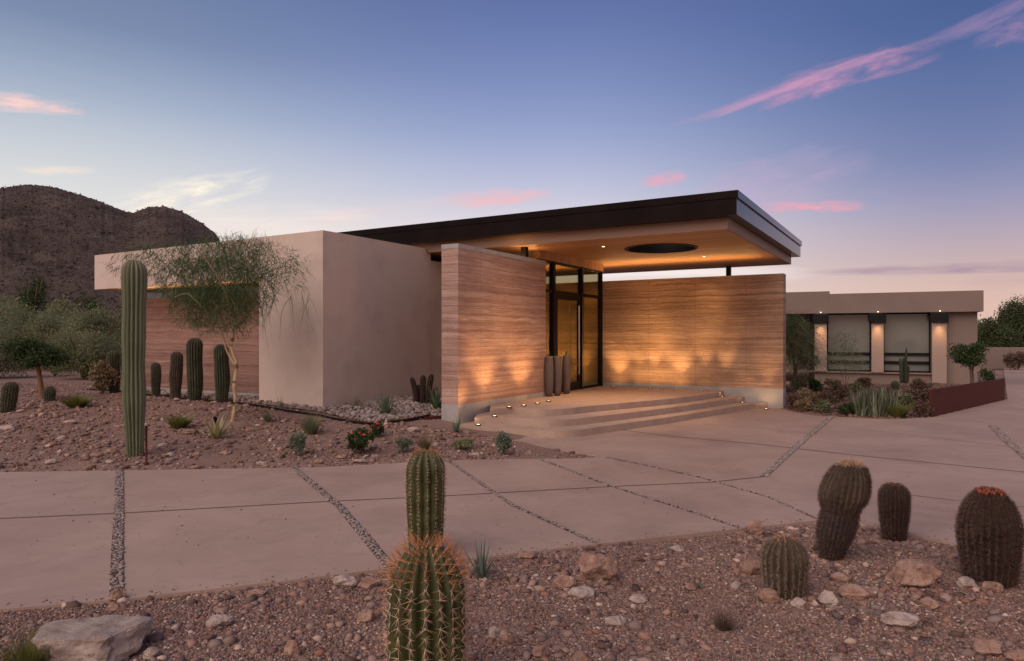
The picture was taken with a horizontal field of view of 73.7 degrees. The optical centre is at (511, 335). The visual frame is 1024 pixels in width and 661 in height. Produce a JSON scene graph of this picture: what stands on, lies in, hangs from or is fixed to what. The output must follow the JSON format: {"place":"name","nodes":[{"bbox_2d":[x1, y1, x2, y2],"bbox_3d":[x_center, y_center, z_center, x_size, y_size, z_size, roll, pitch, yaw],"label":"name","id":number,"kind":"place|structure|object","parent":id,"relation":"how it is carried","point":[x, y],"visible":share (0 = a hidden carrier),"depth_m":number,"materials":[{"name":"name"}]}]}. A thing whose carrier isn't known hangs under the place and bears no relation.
{"place":"outdoors","nodes":[
{"label":"outdoors","id":0,"kind":"place"},
{"bbox_2d":[0,184,218,319],"bbox_3d":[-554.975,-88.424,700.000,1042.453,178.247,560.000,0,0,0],"label":"mountain","id":1,"kind":"structure","parent":0,"point":[46,255],"depth_m":618.35,"materials":[{"name":"stone"}]},
{"bbox_2d":[0,184,219,318],"bbox_3d":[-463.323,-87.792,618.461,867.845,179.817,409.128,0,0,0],"label":"hillside scrub","id":2,"kind":"object","parent":1,"relation":"on","point":[70,266],"visible":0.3,"depth_m":644.64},
{"bbox_2d":[0,368,1023,611],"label":"driveway","id":3,"kind":"structure","parent":0,"point":[53,565],"depth_m":7.05,"materials":[{"name":"concrete"}]},
{"bbox_2d":[6,462,1020,605],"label":"stray gravel","id":4,"kind":"structure","parent":3,"relation":"on","point":[397,560],"depth_m":5.69,"materials":[{"name":"gravel"}]},
{"bbox_2d":[12,424,1022,517],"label":"saw joints","id":5,"kind":"object","parent":3,"relation":"on","point":[520,491],"visible":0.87,"depth_m":7.44,"materials":[{"name":"concrete"}]},
{"bbox_2d":[108,416,1023,600],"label":"joint pebbles","id":6,"kind":"object","parent":3,"relation":"on","point":[118,510],"visible":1,"depth_m":6.92,"materials":[{"name":"gravel"}]},
{"bbox_2d":[460,385,767,437],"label":"entry steps","id":7,"kind":"structure","parent":3,"relation":"on","point":[590,411],"depth_m":13.33,"materials":[{"name":"concrete"}]},
{"bbox_2d":[545,354,553,396],"bbox_3d":[0.823,0.844,15.138,0.202,0.989,0.202,0,0,0],"label":"clay pot","id":8,"kind":"object","parent":7,"relation":"on","point":[549,373],"visible":1,"depth_m":15.06,"materials":[{"name":"ceramic"}]},
{"bbox_2d":[553,352,561,395],"bbox_3d":[1.016,0.840,15.323,0.202,0.996,0.202,0,0,0],"label":"clay pot","id":9,"kind":"object","parent":7,"relation":"on","point":[557,365],"visible":0.97,"depth_m":15.24,"materials":[{"name":"ceramic"}]},
{"bbox_2d":[562,351,570,393],"bbox_3d":[1.260,0.845,15.808,0.202,0.985,0.202,0,0,0],"label":"clay pot","id":10,"kind":"object","parent":7,"relation":"on","point":[566,372],"visible":1,"depth_m":15.73,"materials":[{"name":"ceramic"}]},
{"bbox_2d":[977,347,1023,368],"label":"boundary wall","id":11,"kind":"structure","parent":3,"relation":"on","point":[994,356],"depth_m":35.98,"materials":[{"name":"paint"}]},
{"bbox_2d":[0,523,1023,660],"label":"gravel","id":12,"kind":"structure","parent":0,"point":[290,624],"depth_m":4.17,"materials":[{"name":"gravel"}]},
{"bbox_2d":[142,646,159,659],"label":"rock","id":13,"kind":"object","parent":12,"relation":"on","point":[150,652],"visible":0.94,"depth_m":3.63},
{"bbox_2d":[284,640,300,657],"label":"rock","id":14,"kind":"object","parent":12,"relation":"on","point":[291,648],"visible":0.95,"depth_m":3.66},
{"bbox_2d":[357,608,374,622],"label":"rock","id":15,"kind":"object","parent":12,"relation":"on","point":[364,615],"visible":0.94,"depth_m":4.12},
{"bbox_2d":[357,576,380,589],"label":"rock","id":16,"kind":"object","parent":12,"relation":"on","point":[368,582],"visible":0.89,"depth_m":4.66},
{"bbox_2d":[499,630,513,644],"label":"rock","id":17,"kind":"object","parent":12,"relation":"on","point":[505,638],"visible":0.98,"depth_m":3.83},
{"bbox_2d":[531,645,548,657],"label":"rock","id":18,"kind":"object","parent":12,"relation":"on","point":[539,651],"visible":0.91,"depth_m":3.68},
{"bbox_2d":[552,574,575,589],"bbox_3d":[0.359,1.693,4.677,0.133,0.115,0.137,0,0,-33],"label":"rock","id":19,"kind":"object","parent":12,"relation":"on","point":[561,581],"visible":0.91,"depth_m":4.65,"materials":[{"name":"stone"}]},
{"bbox_2d":[567,586,593,599],"bbox_3d":[0.465,1.699,4.502,0.168,0.087,0.144,0,0,-35],"label":"rock","id":20,"kind":"object","parent":12,"relation":"on","point":[582,592],"visible":0.95,"depth_m":4.46,"materials":[{"name":"stone"}]},
{"bbox_2d":[605,615,626,626],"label":"rock","id":21,"kind":"object","parent":12,"relation":"on","point":[616,620],"visible":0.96,"depth_m":4.08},
{"bbox_2d":[740,559,761,575],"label":"rock","id":22,"kind":"object","parent":12,"relation":"on","point":[750,567],"visible":0.74,"depth_m":4.75,"materials":[{"name":"stone"}]},
{"bbox_2d":[745,520,764,534],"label":"rock","id":23,"kind":"object","parent":12,"relation":"on","point":[754,527],"visible":0.91,"depth_m":5.91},
{"bbox_2d":[758,588,779,603],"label":"rock","id":24,"kind":"object","parent":12,"relation":"on","point":[769,595],"visible":0.98,"depth_m":4.27,"materials":[{"name":"stone"}]},
{"bbox_2d":[830,572,849,583],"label":"rock","id":25,"kind":"object","parent":12,"relation":"on","point":[838,577],"visible":0.98,"depth_m":4.55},
{"bbox_2d":[880,610,918,628],"bbox_3d":[2.220,1.631,3.902,0.200,0.106,0.156,0,0,0],"label":"rock","id":26,"kind":"object","parent":12,"relation":"on","point":[901,619],"visible":0.94,"depth_m":3.88,"materials":[{"name":"stone"}]},
{"bbox_2d":[918,597,939,609],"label":"rock","id":27,"kind":"object","parent":12,"relation":"on","point":[928,603],"visible":0.94,"depth_m":4.13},
{"bbox_2d":[969,637,1002,655],"bbox_3d":[2.494,1.641,3.582,0.145,0.097,0.135,0,0,21],"label":"rock","id":28,"kind":"object","parent":12,"relation":"on","point":[984,646],"visible":0.91,"depth_m":3.56,"materials":[{"name":"stone"}]},
{"bbox_2d":[982,581,1003,592],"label":"rock","id":29,"kind":"object","parent":12,"relation":"on","point":[994,587],"visible":0.91,"depth_m":4.40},
{"bbox_2d":[1004,648,1023,660],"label":"rock","id":30,"kind":"object","parent":12,"relation":"on","point":[1017,654],"visible":1,"depth_m":3.45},
{"bbox_2d":[0,367,1023,660],"bbox_3d":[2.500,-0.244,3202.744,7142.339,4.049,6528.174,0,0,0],"label":"desert ground","id":31,"kind":"structure","parent":0,"point":[204,459],"depth_m":9.61,"materials":[{"name":"gravel"}]},
{"bbox_2d":[0,381,20,412],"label":"barrel cactus","id":32,"kind":"object","parent":31,"relation":"on","point":[9,397],"visible":0.98,"depth_m":12.68,"materials":[{"name":"plant"}]},
{"bbox_2d":[0,293,24,318],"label":"desert tree","id":33,"kind":"object","parent":31,"relation":"on","point":[3,302],"visible":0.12,"depth_m":56.11,"materials":[{"name":"green plant"}]},
{"bbox_2d":[0,324,41,378],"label":"desert tree","id":34,"kind":"object","parent":31,"relation":"on","point":[5,361],"visible":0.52,"depth_m":21.99,"materials":[{"name":"green plant"}]},
{"bbox_2d":[0,294,53,366],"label":"desert tree","id":35,"kind":"object","parent":31,"relation":"on","point":[8,311],"visible":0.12,"depth_m":29.43,"materials":[{"name":"green plant"}]},
{"bbox_2d":[0,623,61,660],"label":"grass tuft","id":36,"kind":"object","parent":31,"relation":"on","point":[28,653],"visible":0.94,"depth_m":3.48,"materials":[{"name":"green plant"}]},
{"bbox_2d":[12,270,52,317],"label":"desert tree","id":37,"kind":"object","parent":31,"relation":"on","point":[34,296],"visible":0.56,"depth_m":59.76,"materials":[{"name":"green plant"}]},
{"bbox_2d":[2,305,72,368],"bbox_3d":[-20.358,0.093,28.919,4.195,2.799,3.710,0,0,33],"label":"desert tree","id":38,"kind":"object","parent":31,"relation":"on","point":[27,319],"visible":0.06,"depth_m":28.77,"materials":[{"name":"green plant"}]},
{"bbox_2d":[0,334,84,399],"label":"ironwood tree","id":39,"kind":"object","parent":31,"relation":"on","point":[36,353],"visible":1,"depth_m":14.38,"materials":[{"name":"green plant"}]},
{"bbox_2d":[42,386,55,401],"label":"barrel cactus","id":40,"kind":"object","parent":31,"relation":"on","point":[48,392],"visible":0.88,"depth_m":14.20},
{"bbox_2d":[15,300,91,370],"bbox_3d":[-17.871,0.014,26.942,3.363,2.939,3.316,0,0,16],"label":"desert tree","id":41,"kind":"object","parent":31,"relation":"on","point":[45,324],"visible":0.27,"depth_m":26.38,"materials":[{"name":"green plant"}]},
{"bbox_2d":[39,291,81,320],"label":"desert tree","id":42,"kind":"object","parent":31,"relation":"on","point":[64,305],"visible":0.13,"depth_m":49.71,"materials":[{"name":"green plant"}]},
{"bbox_2d":[52,393,99,407],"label":"grass tuft","id":43,"kind":"object","parent":31,"relation":"on","point":[73,402],"visible":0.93,"depth_m":13.07,"materials":[{"name":"green plant"}]},
{"bbox_2d":[35,321,121,379],"bbox_3d":[-13.478,0.517,21.573,2.817,1.950,2.513,0,0,0],"label":"desert tree","id":44,"kind":"object","parent":31,"relation":"on","point":[92,349],"visible":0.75,"depth_m":21.13,"materials":[{"name":"green plant"}]},
{"bbox_2d":[51,300,121,362],"bbox_3d":[-14.440,0.078,23.767,2.780,2.803,2.567,0,0,-15],"label":"desert tree","id":45,"kind":"object","parent":31,"relation":"on","point":[93,321],"visible":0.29,"depth_m":23.59,"materials":[{"name":"green plant"}]},
{"bbox_2d":[31,614,153,660],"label":"rock","id":46,"kind":"object","parent":31,"relation":"on","point":[112,637],"visible":0.99,"depth_m":3.60,"materials":[{"name":"stone"}]},
{"bbox_2d":[72,290,120,319],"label":"desert tree","id":47,"kind":"object","parent":31,"relation":"on","point":[89,302],"visible":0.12,"depth_m":54.69,"materials":[{"name":"green plant"}]},
{"bbox_2d":[86,358,121,393],"bbox_3d":[-9.698,0.963,16.255,0.651,0.855,0.744,0,0,39],"label":"cholla bush","id":48,"kind":"object","parent":31,"relation":"on","point":[102,374],"visible":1,"depth_m":16.12,"materials":[{"name":"brown plant"}]},
{"bbox_2d":[106,351,120,392],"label":"columnar cactus","id":49,"kind":"object","parent":31,"relation":"on","point":[113,357],"visible":0.8,"depth_m":16.38,"materials":[{"name":"plant"}]},
{"bbox_2d":[120,259,147,456],"bbox_3d":[-5.242,0.318,9.470,0.352,2.769,0.336,0,0,0],"label":"saguaro","id":50,"kind":"object","parent":31,"relation":"on","point":[134,282],"visible":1,"depth_m":9.38,"materials":[{"name":"plant"}]},
{"bbox_2d":[150,362,161,396],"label":"columnar cactus","id":51,"kind":"object","parent":31,"relation":"on","point":[155,375],"visible":0.94,"depth_m":15.36,"materials":[{"name":"plant"}]},
{"bbox_2d":[168,352,183,398],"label":"columnar cactus","id":52,"kind":"object","parent":31,"relation":"on","point":[176,372],"visible":0.99,"depth_m":14.84,"materials":[{"name":"plant"}]},
{"bbox_2d":[164,412,194,428],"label":"grass tuft","id":53,"kind":"object","parent":31,"relation":"on","point":[179,422],"visible":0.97,"depth_m":11.25,"materials":[{"name":"green plant"}]},
{"bbox_2d":[185,338,203,400],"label":"columnar cactus","id":54,"kind":"object","parent":31,"relation":"on","point":[194,361],"visible":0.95,"depth_m":14.42,"materials":[{"name":"plant"}]},
{"bbox_2d":[94,227,316,420],"bbox_3d":[-5.407,-0.237,11.963,4.324,3.512,3.419,0,0,0],"label":"palo verde tree","id":55,"kind":"object","parent":31,"relation":"on","point":[233,299],"visible":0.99,"depth_m":11.68,"materials":[{"name":"green plant"}]},
{"bbox_2d":[200,416,234,438],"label":"agave","id":56,"kind":"object","parent":31,"relation":"on","point":[217,432],"visible":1,"depth_m":10.59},
{"bbox_2d":[206,614,232,627],"bbox_3d":[-1.749,1.704,4.074,0.145,0.076,0.110,0,0,-35],"label":"rock","id":57,"kind":"object","parent":31,"relation":"on","point":[217,620],"visible":0.97,"depth_m":4.05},
{"bbox_2d":[213,344,230,401],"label":"columnar cactus","id":58,"kind":"object","parent":31,"relation":"on","point":[222,376],"visible":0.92,"depth_m":13.92,"materials":[{"name":"plant"}]},
{"bbox_2d":[87,389,429,424],"bbox_3d":[-6.434,1.504,14.324,10.396,0.393,1.324,0,0,27],"label":"garden edging","id":59,"kind":"object","parent":31,"relation":"on","point":[307,413],"visible":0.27,"depth_m":12.59,"materials":[{"name":"black metal"}]},
{"bbox_2d":[146,388,441,422],"bbox_3d":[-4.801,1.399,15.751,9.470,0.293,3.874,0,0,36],"label":"river stones","id":60,"kind":"object","parent":31,"relation":"on","point":[410,407],"visible":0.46,"depth_m":12.99,"materials":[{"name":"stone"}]},
{"bbox_2d":[375,392,395,414],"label":"agave","id":61,"kind":"object","parent":60,"relation":"on","point":[385,405],"visible":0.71,"depth_m":12.36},
{"bbox_2d":[410,374,437,403],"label":"cluster cactus","id":62,"kind":"object","parent":60,"relation":"on","point":[421,392],"visible":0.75,"depth_m":13.88,"materials":[{"name":"plant"}]},
{"bbox_2d":[0,382,594,471],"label":"garden gravel","id":63,"kind":"structure","parent":31,"relation":"on","point":[175,414],"depth_m":10.92,"materials":[{"name":"gravel"}]},
{"bbox_2d":[288,431,309,455],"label":"shrub","id":64,"kind":"object","parent":31,"relation":"on","point":[297,442],"visible":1,"depth_m":9.46,"materials":[{"name":"green plant"}]},
{"bbox_2d":[296,410,326,433],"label":"grass tuft","id":65,"kind":"object","parent":31,"relation":"on","point":[311,426],"visible":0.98,"depth_m":10.88,"materials":[{"name":"green plant"}]},
{"bbox_2d":[332,574,357,587],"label":"rock","id":66,"kind":"object","parent":31,"relation":"on","point":[345,580],"visible":0.88,"depth_m":4.66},
{"bbox_2d":[344,427,375,453],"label":"flowering shrub","id":67,"kind":"object","parent":31,"relation":"on","point":[359,438],"visible":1,"depth_m":9.59,"materials":[{"name":"green plant"}]},
{"bbox_2d":[394,437,413,451],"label":"shrub","id":68,"kind":"object","parent":31,"relation":"on","point":[402,443],"visible":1,"depth_m":9.76,"materials":[{"name":"green plant"}]},
{"bbox_2d":[370,530,475,660],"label":"barrel cactus","id":69,"kind":"object","parent":31,"relation":"on","point":[426,615],"visible":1,"depth_m":3.04,"materials":[{"name":"plant"}]},
{"bbox_2d":[404,447,446,547],"bbox_3d":[-0.674,1.310,5.285,0.355,0.918,0.329,0,0,0],"label":"columnar cactus","id":70,"kind":"object","parent":31,"relation":"on","point":[425,477],"visible":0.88,"depth_m":5.19,"materials":[{"name":"plant"}]},
{"bbox_2d":[95,190,801,423],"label":"desert house","id":71,"kind":"structure","parent":31,"relation":"on","point":[475,316],"depth_m":14.85,"materials":[{"name":"paint"}]},
{"bbox_2d":[147,284,258,298],"bbox_3d":[-7.254,-1.040,16.110,5.880,0.240,0.060,0,0,31],"label":"clerestory window","id":72,"kind":"structure","parent":71,"relation":"in","point":[151,293],"depth_m":16.93,"materials":[{"name":"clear glass"}]},
{"bbox_2d":[556,293,580,389],"bbox_3d":[1.390,0.140,16.586,0.176,2.280,1.440,0,0,31],"label":"door","id":73,"kind":"structure","parent":71,"relation":"in","point":[558,296],"depth_m":16.89,"materials":[{"name":"black metal"}]},
{"bbox_2d":[448,438,474,449],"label":"shrub","id":74,"kind":"object","parent":31,"relation":"on","point":[463,444],"visible":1,"depth_m":10.07,"materials":[{"name":"green plant"}]},
{"bbox_2d":[461,540,502,578],"bbox_3d":[-0.220,1.583,4.828,0.334,0.288,0.312,0,0,0],"label":"agave","id":75,"kind":"object","parent":31,"relation":"on","point":[481,570],"visible":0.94,"depth_m":4.84,"materials":[{"name":"plant"}]},
{"bbox_2d":[494,430,512,453],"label":"shrub","id":76,"kind":"object","parent":31,"relation":"on","point":[503,443],"visible":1,"depth_m":9.75,"materials":[{"name":"green plant"}]},
{"bbox_2d":[578,552,617,580],"bbox_3d":[0.607,1.650,4.833,0.273,0.229,0.214,0,0,0],"label":"rock","id":77,"kind":"object","parent":31,"relation":"on","point":[593,566],"visible":0.92,"depth_m":4.76,"materials":[{"name":"stone"}]},
{"bbox_2d":[705,601,745,632],"bbox_3d":[1.215,1.616,3.925,0.210,0.154,0.217,0,0,-17],"label":"grass tuft","id":78,"kind":"object","parent":31,"relation":"on","point":[724,625],"visible":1,"depth_m":3.91,"materials":[{"name":"brown plant"}]},
{"bbox_2d":[758,534,810,599],"bbox_3d":[1.763,1.499,4.412,0.322,0.443,0.302,0,0,0],"label":"barrel cactus","id":79,"kind":"object","parent":31,"relation":"on","point":[784,567],"visible":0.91,"depth_m":4.33,"materials":[{"name":"plant"}]},
{"bbox_2d":[795,386,818,406],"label":"dry bush","id":80,"kind":"object","parent":31,"relation":"on","point":[804,392],"visible":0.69,"depth_m":15.60,"materials":[{"name":"brown plant"}]},
{"bbox_2d":[786,311,830,391],"bbox_3d":[8.142,0.276,19.528,2.457,2.694,3.053,0,0,0],"label":"palo verde tree","id":81,"kind":"object","parent":31,"relation":"on","point":[794,349],"visible":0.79,"depth_m":19.23,"materials":[{"name":"green plant"}]},
{"bbox_2d":[812,399,832,412],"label":"dry bush","id":82,"kind":"object","parent":31,"relation":"on","point":[823,405],"visible":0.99,"depth_m":14.84,"materials":[{"name":"green plant"}]},
{"bbox_2d":[817,590,838,606],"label":"rock","id":83,"kind":"object","parent":31,"relation":"on","point":[827,598],"visible":0.98,"depth_m":4.21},
{"bbox_2d":[814,458,873,561],"bbox_3d":[2.461,1.296,5.060,0.420,0.800,0.359,0,0,0],"label":"barrel cactus","id":84,"kind":"object","parent":31,"relation":"on","point":[844,490],"visible":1,"depth_m":4.98,"materials":[{"name":"plant"}]},
{"bbox_2d":[815,329,878,385],"bbox_3d":[8.965,0.672,18.455,1.787,1.906,3.307,0,0,26],"label":"palo verde tree","id":85,"kind":"object","parent":31,"relation":"on","point":[842,362],"visible":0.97,"depth_m":18.54,"materials":[{"name":"green plant"}]},
{"bbox_2d":[837,402,856,415],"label":"shrub","id":86,"kind":"object","parent":31,"relation":"on","point":[845,408],"visible":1,"depth_m":14.46,"materials":[{"name":"green plant"}]},
{"bbox_2d":[838,583,874,599],"bbox_3d":[2.194,1.633,4.354,0.215,0.099,0.161,0,0,22],"label":"rock","id":87,"kind":"object","parent":31,"relation":"on","point":[850,591],"visible":0.96,"depth_m":4.31,"materials":[{"name":"stone"}]},
{"bbox_2d":[847,384,901,416],"bbox_3d":[7.705,1.348,14.508,1.184,0.691,0.873,0,0,0],"label":"agave clump","id":88,"kind":"object","parent":31,"relation":"on","point":[869,404],"visible":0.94,"depth_m":14.39,"materials":[{"name":"plant"}]},
{"bbox_2d":[786,290,983,383],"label":"guest wing","id":89,"kind":"structure","parent":31,"relation":"on","point":[925,328],"depth_m":24.36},
{"bbox_2d":[827,313,870,371],"bbox_3d":[12.398,0.235,25.146,1.460,2.130,0.090,0,0,25],"label":"window","id":90,"kind":"structure","parent":89,"relation":"in","point":[859,323],"depth_m":25.12,"materials":[{"name":"glass"}]},
{"bbox_2d":[884,312,930,372],"bbox_3d":[14.078,0.235,24.370,1.480,2.130,0.090,0,0,25],"label":"window","id":91,"kind":"structure","parent":89,"relation":"in","point":[912,331],"depth_m":24.35,"materials":[{"name":"glass"}]},
{"bbox_2d":[876,482,912,541],"bbox_3d":[3.215,1.495,5.731,0.276,0.550,0.254,0,0,0],"label":"barrel cactus","id":92,"kind":"object","parent":31,"relation":"on","point":[894,501],"visible":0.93,"depth_m":5.67,"materials":[{"name":"plant"}]},
{"bbox_2d":[784,382,1006,418],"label":"bed gravel","id":93,"kind":"structure","parent":31,"relation":"on","point":[876,385],"depth_m":18.80,"materials":[{"name":"gravel"}]},
{"bbox_2d":[794,397,813,411],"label":"dry bush","id":94,"kind":"object","parent":93,"relation":"on","point":[803,404],"visible":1,"depth_m":15.15,"materials":[{"name":"brown plant"}]},
{"bbox_2d":[814,390,841,405],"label":"dry bush","id":95,"kind":"object","parent":93,"relation":"on","point":[823,396],"visible":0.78,"depth_m":15.04,"materials":[{"name":"brown plant"}]},
{"bbox_2d":[905,377,933,389],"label":"dry bush","id":96,"kind":"object","parent":93,"relation":"on","point":[919,383],"visible":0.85,"depth_m":19.48,"materials":[{"name":"brown plant"}]},
{"bbox_2d":[883,401,914,417],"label":"grass tuft","id":97,"kind":"object","parent":31,"relation":"on","point":[900,411],"visible":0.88,"depth_m":14.14,"materials":[{"name":"green plant"}]},
{"bbox_2d":[899,347,909,383],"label":"organ pipe cactus","id":98,"kind":"object","parent":31,"relation":"on","point":[904,370],"visible":1,"depth_m":21.16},
{"bbox_2d":[896,393,915,409],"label":"dry bush","id":99,"kind":"object","parent":31,"relation":"on","point":[906,399],"visible":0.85,"depth_m":15.30,"materials":[{"name":"green plant"}]},
{"bbox_2d":[885,559,941,587],"bbox_3d":[2.674,1.592,4.561,0.335,0.189,0.258,0,0,-17],"label":"rock","id":100,"kind":"object","parent":31,"relation":"on","point":[919,573],"visible":0.94,"depth_m":4.48,"materials":[{"name":"stone"}]},
{"bbox_2d":[902,387,928,402],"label":"dry bush","id":101,"kind":"object","parent":31,"relation":"on","point":[922,394],"visible":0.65,"depth_m":15.77,"materials":[{"name":"brown plant"}]},
{"bbox_2d":[909,399,934,416],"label":"dry bush","id":102,"kind":"object","parent":31,"relation":"on","point":[920,406],"visible":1,"depth_m":14.34,"materials":[{"name":"brown plant"}]},
{"bbox_2d":[929,378,1004,416],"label":"corten wall","id":103,"kind":"structure","parent":31,"relation":"on","point":[944,400],"depth_m":15.90,"materials":[{"name":"metal"}]},
{"bbox_2d":[956,576,978,587],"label":"rock","id":104,"kind":"object","parent":31,"relation":"on","point":[965,581],"visible":0.91,"depth_m":4.47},
{"bbox_2d":[946,340,991,382],"bbox_3d":[11.512,0.806,17.235,0.963,1.393,1.020,0,0,26],"label":"ornamental tree","id":105,"kind":"object","parent":31,"relation":"on","point":[971,356],"visible":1,"depth_m":17.12,"materials":[{"name":"green plant"}]},
{"bbox_2d":[977,367,996,381],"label":"shrub","id":106,"kind":"object","parent":31,"relation":"on","point":[988,375],"visible":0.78,"depth_m":19.56,"materials":[{"name":"green plant"}]},
{"bbox_2d":[954,485,1023,589],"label":"barrel cactus","id":107,"kind":"object","parent":31,"relation":"on","point":[989,539],"visible":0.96,"depth_m":4.49,"materials":[{"name":"plant"}]},
{"bbox_2d":[977,314,1023,346],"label":"dense tree","id":108,"kind":"object","parent":31,"relation":"on","point":[991,333],"visible":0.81,"depth_m":40.50,"materials":[{"name":"green plant"}]},
{"bbox_2d":[991,295,1023,346],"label":"dense tree","id":109,"kind":"object","parent":31,"relation":"on","point":[1013,314],"visible":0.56,"depth_m":42.58,"materials":[{"name":"green plant"}]},
{"bbox_2d":[1000,351,1023,369],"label":"oleander bush","id":110,"kind":"object","parent":31,"relation":"on","point":[1011,360],"visible":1,"depth_m":34.34,"materials":[{"name":"brown plant"}]},
{"bbox_2d":[0,0,1023,322],"label":"sky","id":111,"kind":"structure","parent":0,"point":[886,137],"materials":[{"name":"blue"}]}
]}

